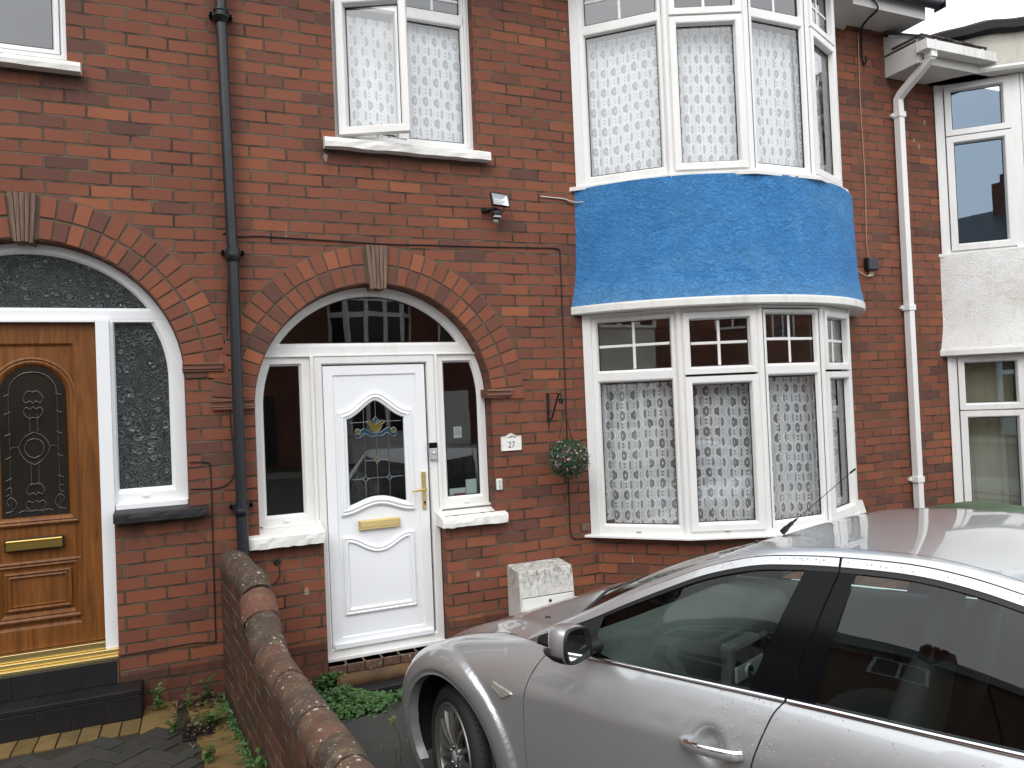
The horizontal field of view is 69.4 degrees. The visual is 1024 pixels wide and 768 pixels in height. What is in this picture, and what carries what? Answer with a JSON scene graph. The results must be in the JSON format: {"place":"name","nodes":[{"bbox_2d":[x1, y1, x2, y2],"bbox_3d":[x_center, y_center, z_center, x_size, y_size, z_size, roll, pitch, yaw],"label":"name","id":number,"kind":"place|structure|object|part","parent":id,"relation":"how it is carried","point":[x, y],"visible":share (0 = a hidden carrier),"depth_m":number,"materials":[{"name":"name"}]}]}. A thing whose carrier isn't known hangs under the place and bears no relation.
{"place":"outdoors","nodes":[
{"label":"outdoors","id":0,"kind":"place"},
{"bbox_2d":[0,727,202,767],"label":"block paving","id":1,"kind":"structure","parent":0,"point":[107,752],"depth_m":3.95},
{"bbox_2d":[165,713,182,732],"bbox_3d":[-1.920,1.933,4.220,0.084,0.105,0.103,-3,-1,17],"label":"weed","id":2,"kind":"object","parent":1,"relation":"on","point":[173,727],"visible":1,"depth_m":4.22,"materials":[{"name":"green plant"}]},
{"bbox_2d":[0,694,257,767],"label":"paving bed","id":3,"kind":"object","parent":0,"point":[50,755],"depth_m":4.10,"materials":[{"name":"soil"}]},
{"bbox_2d":[0,692,251,767],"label":"paving border","id":4,"kind":"object","parent":3,"relation":"on","point":[224,747],"visible":0.62,"depth_m":4.20,"materials":[{"name":"beige brick"}]},
{"bbox_2d":[0,659,144,743],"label":"tiled step","id":5,"kind":"object","parent":4,"relation":"on","point":[39,704],"visible":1,"depth_m":4.36,"materials":[{"name":"black tile"}]},
{"bbox_2d":[148,679,166,709],"bbox_3d":[-2.150,1.915,4.540,0.122,0.170,0.136,-3,-1,36],"label":"weed","id":6,"kind":"object","parent":4,"relation":"on","point":[158,701],"visible":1,"depth_m":4.52,"materials":[{"name":"green plant"}]},
{"bbox_2d":[151,690,229,748],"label":"dead leaves","id":7,"kind":"object","parent":4,"relation":"on","point":[201,699],"visible":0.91,"depth_m":4.43,"materials":[{"name":"brown plant"}]},
{"bbox_2d":[182,723,214,742],"bbox_3d":[-1.783,1.983,4.214,0.170,0.032,0.170,-2,-1,-23],"label":"drain grate","id":8,"kind":"object","parent":4,"relation":"on","point":[186,738],"visible":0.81,"depth_m":4.17,"materials":[{"name":"black plastic"}]},
{"bbox_2d":[149,692,257,767],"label":"moss","id":9,"kind":"object","parent":4,"relation":"on","point":[247,752],"visible":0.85,"depth_m":4.13,"materials":[{"name":"green plant"}]},
{"bbox_2d":[198,674,213,697],"bbox_3d":[-1.920,1.914,4.654,0.081,0.155,0.109,-2,-1,-4],"label":"weed","id":10,"kind":"object","parent":4,"relation":"on","point":[208,693],"visible":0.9,"depth_m":4.66,"materials":[{"name":"green plant"}]},
{"bbox_2d":[199,741,215,763],"bbox_3d":[-1.577,1.912,3.841,0.077,0.106,0.087,-2,-1,-6],"label":"weed","id":11,"kind":"object","parent":4,"relation":"on","point":[207,756],"visible":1,"depth_m":3.84,"materials":[{"name":"green plant"}]},
{"bbox_2d":[192,699,232,725],"bbox_3d":[-1.754,1.921,4.295,0.244,0.117,0.180,-1,-1,-53],"label":"weed","id":12,"kind":"object","parent":4,"relation":"on","point":[212,716],"visible":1,"depth_m":4.28,"materials":[{"name":"green plant"}]},
{"bbox_2d":[243,747,266,767],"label":"weed","id":13,"kind":"object","parent":4,"relation":"on","point":[260,760],"visible":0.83,"depth_m":3.62,"materials":[{"name":"green plant"}]},
{"bbox_2d":[181,685,194,710],"bbox_3d":[-1.978,1.915,4.514,0.086,0.153,0.067,-3,-1,8],"label":"weed","id":14,"kind":"object","parent":3,"relation":"on","point":[188,693],"visible":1,"depth_m":4.51,"materials":[{"name":"green plant"}]},
{"bbox_2d":[331,703,379,720],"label":"ground","id":15,"kind":"structure","parent":0,"point":[366,713],"depth_m":4.79,"materials":[{"name":"soil"}]},
{"bbox_2d":[0,0,236,705],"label":"brick house","id":16,"kind":"structure","parent":15,"relation":"on","point":[113,286],"depth_m":4.64,"materials":[{"name":"brick"}]},
{"bbox_2d":[0,0,66,59],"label":"window frame","id":17,"kind":"structure","parent":16,"relation":"in","point":[63,54],"depth_m":4.62,"materials":[{"name":"plastic"}]},
{"bbox_2d":[0,323,104,653],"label":"front door","id":18,"kind":"structure","parent":16,"relation":"in","point":[52,581],"depth_m":4.55,"materials":[{"name":"brown wood"}]},
{"bbox_2d":[0,243,188,648],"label":"window frame","id":19,"kind":"structure","parent":16,"relation":"in","point":[113,497],"depth_m":4.66,"materials":[{"name":"plastic"}]},
{"bbox_2d":[120,461,215,655],"bbox_3d":[-2.186,1.089,4.682,0.561,1.171,0.008,-2,-1,-23],"label":"cable","id":20,"kind":"object","parent":16,"relation":"attached to","point":[213,574],"visible":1,"depth_m":4.78,"materials":[{"name":"black plastic"}]},
{"bbox_2d":[190,277,234,488],"bbox_3d":[-1.964,-0.055,4.813,0.282,1.473,0.010,-2,-1,-23],"label":"cable","id":21,"kind":"object","parent":16,"relation":"attached to","point":[228,397],"visible":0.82,"depth_m":4.85,"materials":[{"name":"black plastic"}]},
{"bbox_2d":[220,549,374,767],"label":"garden wall","id":22,"kind":"structure","parent":15,"relation":"on","point":[285,715],"depth_m":3.70,"materials":[{"name":"brick"}]},
{"bbox_2d":[211,0,946,704],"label":"brick house","id":23,"kind":"structure","parent":15,"relation":"on","point":[373,370],"depth_m":5.66,"materials":[{"name":"brick"}]},
{"bbox_2d":[208,0,252,556],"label":"drainpipe","id":24,"kind":"object","parent":23,"relation":"attached to","point":[222,16],"visible":0.94,"depth_m":4.79,"materials":[{"name":"black plastic"}]},
{"bbox_2d":[272,558,280,584],"bbox_3d":[-1.567,1.250,4.924,0.061,0.177,0.034,-2,-1,-23],"label":"cable entry","id":25,"kind":"object","parent":23,"relation":"attached to","point":[276,561],"visible":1,"depth_m":4.93,"materials":[{"name":"black plastic"}]},
{"bbox_2d":[346,16,396,138],"bbox_3d":[-1.090,-2.240,5.454,0.465,0.920,0.020,-2,-1,-23],"label":"net curtain","id":26,"kind":"object","parent":23,"relation":"hanging from","point":[380,50],"visible":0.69,"depth_m":5.48,"materials":[{"name":"white fabric"}]},
{"bbox_2d":[255,288,490,528],"bbox_3d":[-0.986,0.129,5.382,1.684,1.663,0.090,-2,-1,-23],"label":"window frame","id":27,"kind":"structure","parent":23,"relation":"in","point":[300,355],"depth_m":5.28,"materials":[{"name":"plastic"}]},
{"bbox_2d":[322,364,433,649],"bbox_3d":[-0.955,0.856,5.348,0.740,1.989,0.122,-2,-1,-23],"label":"front door","id":28,"kind":"structure","parent":23,"relation":"in","point":[380,561],"depth_m":5.35,"materials":[{"name":"plastic"}]},
{"bbox_2d":[330,0,472,149],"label":"window frame","id":29,"kind":"structure","parent":23,"relation":"in","point":[391,10],"depth_m":5.50,"materials":[{"name":"plastic"}]},
{"bbox_2d":[222,232,589,538],"bbox_3d":[-0.645,0.108,5.360,2.632,2.312,0.014,-2,-1,-23],"label":"cable","id":30,"kind":"object","parent":23,"relation":"attached to","point":[464,246],"visible":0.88,"depth_m":5.65,"materials":[{"name":"black plastic"}]},
{"bbox_2d":[429,442,437,459],"bbox_3d":[-0.585,0.498,5.493,0.058,0.127,0.029,-2,-1,-23],"label":"video doorbell","id":31,"kind":"object","parent":23,"relation":"attached to","point":[433,451],"visible":1,"depth_m":5.48,"materials":[{"name":"silver metal"}]},
{"bbox_2d":[407,26,462,142],"bbox_3d":[-0.624,-2.257,5.653,0.510,0.920,0.022,-2,-1,-23],"label":"net curtain","id":32,"kind":"object","parent":23,"relation":"hanging from","point":[442,80],"visible":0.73,"depth_m":5.67,"materials":[{"name":"white fabric"}]},
{"bbox_2d":[453,426,461,438],"bbox_3d":[-0.414,0.371,5.641,0.070,0.092,0.003,-2,-1,-23],"label":"window notice","id":33,"kind":"object","parent":23,"relation":"attached to","point":[457,431],"depth_m":5.64,"materials":[{"name":"white paper"}]},
{"bbox_2d":[449,487,465,494],"bbox_3d":[-0.414,0.824,5.633,0.130,0.063,0.002,-2,-1,-23],"label":"letter","id":34,"kind":"object","parent":23,"relation":"attached to","point":[453,491],"visible":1,"depth_m":5.63,"materials":[{"name":"white paper"}]},
{"bbox_2d":[466,479,476,493],"bbox_3d":[-0.312,0.783,5.675,0.087,0.110,0.002,-2,-1,-23],"label":"letter","id":35,"kind":"object","parent":23,"relation":"attached to","point":[471,485],"visible":1,"depth_m":5.67,"materials":[{"name":"white paper"}]},
{"bbox_2d":[481,192,510,223],"bbox_3d":[-0.124,-1.319,5.565,0.165,0.229,0.170,-2,-1,-37],"label":"floodlight","id":36,"kind":"object","parent":23,"relation":"attached to","point":[498,199],"visible":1,"depth_m":5.53,"materials":[{"name":"black plastic"}]},
{"bbox_2d":[496,478,502,489],"bbox_3d":[-0.095,0.754,5.564,0.044,0.082,0.026,-2,-1,-23],"label":"bell push","id":37,"kind":"object","parent":23,"relation":"attached to","point":[498,484],"visible":1,"depth_m":5.55,"materials":[{"name":"white plastic"}]},
{"bbox_2d":[501,433,521,450],"bbox_3d":[-0.006,0.440,5.619,0.166,0.130,0.014,-2,-1,-23],"label":"house number plate","id":38,"kind":"object","parent":23,"relation":"attached to","point":[510,442],"visible":1,"depth_m":5.61,"materials":[{"name":"ceramic"}]},
{"bbox_2d":[507,558,573,615],"bbox_3d":[0.235,1.629,5.528,0.460,0.560,0.295,-2,-1,-23],"label":"meter box","id":39,"kind":"object","parent":23,"relation":"attached to","point":[534,584],"visible":0.63,"depth_m":5.46,"materials":[{"name":"paint"}]},
{"bbox_2d":[546,393,563,422],"bbox_3d":[0.330,0.182,5.637,0.023,0.230,0.258,-2,-1,-23],"label":"hanging bracket","id":40,"kind":"object","parent":23,"relation":"attached to","point":[560,401],"visible":1,"depth_m":5.70,"materials":[{"name":"metal"}]},
{"bbox_2d":[547,405,589,480],"bbox_3d":[0.422,0.428,5.559,0.334,0.591,0.330,-2,-1,-23],"label":"hanging flower ball","id":41,"kind":"object","parent":40,"relation":"hanging from","point":[569,459],"visible":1,"depth_m":5.48,"materials":[{"name":"plant"}]},
{"bbox_2d":[540,196,583,202],"bbox_3d":[0.636,-1.472,5.792,0.818,0.061,0.142,-3,-1,8],"label":"cable","id":42,"kind":"object","parent":23,"relation":"attached to","point":[561,198],"visible":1,"depth_m":5.84,"materials":[{"name":"white plastic"}]},
{"bbox_2d":[582,523,588,530],"bbox_3d":[0.580,1.129,5.844,0.065,0.060,0.012,-2,-1,-23],"label":"wall plate","id":43,"kind":"object","parent":23,"relation":"attached to","point":[585,526],"depth_m":5.84,"materials":[{"name":"beige plastic"}]},
{"bbox_2d":[587,31,660,175],"bbox_3d":[0.890,-2.196,5.926,0.683,1.160,0.031,-3,-1,19],"label":"net curtain","id":44,"kind":"object","parent":23,"relation":"hanging from","point":[647,131],"visible":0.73,"depth_m":5.92,"materials":[{"name":"white fabric"}]},
{"bbox_2d":[601,382,677,523],"bbox_3d":[1.007,0.559,5.885,0.684,1.125,0.067,-3,-1,18],"label":"net curtain","id":45,"kind":"object","parent":23,"relation":"hanging from","point":[641,437],"visible":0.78,"depth_m":5.88,"materials":[{"name":"white fabric"}]},
{"bbox_2d":[677,26,737,161],"bbox_3d":[1.507,-2.224,5.801,0.561,1.160,0.035,-2,-1,2],"label":"net curtain","id":46,"kind":"object","parent":23,"relation":"hanging from","point":[684,70],"visible":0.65,"depth_m":5.81,"materials":[{"name":"white fabric"}]},
{"bbox_2d":[693,383,754,520],"bbox_3d":[1.624,0.531,5.767,0.560,1.125,0.068,-2,-1,0],"label":"net curtain","id":47,"kind":"object","parent":23,"relation":"hanging from","point":[718,463],"visible":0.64,"depth_m":5.76,"materials":[{"name":"white fabric"}]},
{"bbox_2d":[752,28,797,166],"bbox_3d":[2.051,-2.245,5.915,0.560,1.160,0.041,-2,-1,-23],"label":"net curtain","id":48,"kind":"object","parent":23,"relation":"hanging from","point":[791,139],"visible":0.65,"depth_m":5.93,"materials":[{"name":"white fabric"}]},
{"bbox_2d":[768,376,815,518],"bbox_3d":[2.167,0.509,5.873,0.560,1.125,0.068,-2,-1,-23],"label":"net curtain","id":49,"kind":"object","parent":23,"relation":"hanging from","point":[784,478],"visible":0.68,"depth_m":5.89,"materials":[{"name":"white fabric"}]},
{"bbox_2d":[792,37,823,169],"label":"net curtain","id":50,"kind":"object","parent":23,"relation":"hanging from","point":[797,104],"visible":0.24,"depth_m":6.07,"materials":[{"name":"white fabric"}]},
{"bbox_2d":[810,376,840,513],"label":"net curtain","id":51,"kind":"object","parent":23,"relation":"hanging from","point":[835,440],"visible":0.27,"depth_m":6.32,"materials":[{"name":"white fabric"}]},
{"bbox_2d":[857,32,868,256],"bbox_3d":[3.381,-2.302,7.134,0.032,2.201,0.018,-2,-1,-23],"label":"cable","id":52,"kind":"object","parent":23,"relation":"attached to","point":[862,145],"visible":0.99,"depth_m":7.13,"materials":[{"name":"brown plastic"}]},
{"bbox_2d":[858,257,878,276],"bbox_3d":[3.404,-1.118,7.081,0.247,0.179,0.060,-2,-1,-23],"label":"junction box","id":53,"kind":"object","parent":23,"relation":"attached to","point":[871,264],"visible":0.93,"depth_m":7.08,"materials":[{"name":"black plastic"}]},
{"bbox_2d":[860,0,878,64],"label":"cable","id":54,"kind":"object","parent":23,"relation":"attached to","point":[866,20],"visible":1,"depth_m":7.16,"materials":[{"name":"black plastic"}]},
{"bbox_2d":[882,16,1023,507],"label":"brick house","id":55,"kind":"structure","parent":15,"relation":"on","point":[964,131],"depth_m":7.41,"materials":[{"name":"white paint"}]},
{"bbox_2d":[890,49,936,507],"bbox_3d":[3.956,-0.574,7.072,0.118,5.098,0.470,-2,-1,-23],"label":"downpipe","id":56,"kind":"object","parent":55,"relation":"attached to","point":[908,308],"visible":0.98,"depth_m":7.22,"materials":[{"name":"plastic"}]},
{"bbox_2d":[916,38,996,64],"bbox_3d":[4.261,-3.170,7.079,0.970,0.101,0.118,-2,-1,-23],"label":"gutter","id":57,"kind":"object","parent":55,"relation":"attached to","point":[956,52],"visible":1,"depth_m":7.04,"materials":[{"name":"white plastic"}]},
{"bbox_2d":[957,362,1023,503],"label":"curtain","id":58,"kind":"object","parent":55,"relation":"hanging from","point":[994,460],"visible":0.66,"depth_m":7.55,"materials":[{"name":"beige fabric"}]},
{"bbox_2d":[341,585,908,767],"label":"slab paving","id":59,"kind":"structure","parent":0,"point":[370,733],"depth_m":4.32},
{"bbox_2d":[309,671,408,749],"bbox_3d":[-0.542,2.000,4.078,1.478,0.174,2.415,-2,-1,-23],"label":"ground cover","id":60,"kind":"object","parent":59,"relation":"on","point":[345,694],"visible":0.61,"depth_m":4.83,"materials":[{"name":"green plant"}]},
{"bbox_2d":[388,715,400,765],"bbox_3d":[-0.631,1.946,4.003,0.066,0.272,0.092,-2,-1,-23],"label":"seedling","id":61,"kind":"object","parent":59,"relation":"on","point":[391,722],"visible":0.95,"depth_m":4.02,"materials":[{"name":"green plant"}]},
{"bbox_2d":[402,468,1023,767],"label":"parked car","id":62,"kind":"object","parent":59,"relation":"on","point":[823,662],"visible":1,"depth_m":2.81,"materials":[{"name":"paint"}]},
{"bbox_3d":[0.440,1.397,2.613,1.058,0.784,0.137,-3,-3,44],"label":"front door","id":63,"kind":"part","parent":62,"relation":"part of","materials":[{"name":"paint"}]},
{"bbox_3d":[0.564,0.808,2.723,1.232,0.457,0.045,-3,-1,37],"label":"front window frame","id":64,"kind":"part","parent":62,"relation":"part of","materials":[{"name":"paint"}]},
{"bbox_3d":[1.165,1.343,1.954,1.142,0.815,0.109,-3,-1,43],"label":"rear door","id":65,"kind":"part","parent":62,"relation":"part of","materials":[{"name":"paint"}]},
{"bbox_3d":[1.464,0.659,1.927,0.027,0.270,1.173,-2,-1,-45],"label":"rear window frame","id":66,"kind":"part","parent":62,"relation":"part of","materials":[{"name":"paint"}]},
{"bbox_2d":[930,501,1023,597],"bbox_3d":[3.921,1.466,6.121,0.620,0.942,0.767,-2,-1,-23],"label":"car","id":67,"kind":"object","parent":59,"relation":"on","point":[982,505],"visible":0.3,"depth_m":6.05,"materials":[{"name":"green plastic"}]},
{"bbox_2d":[902,0,1023,90],"label":"sky","id":68,"kind":"structure","parent":0,"point":[957,13],"materials":[{"name":"white"}]}
]}

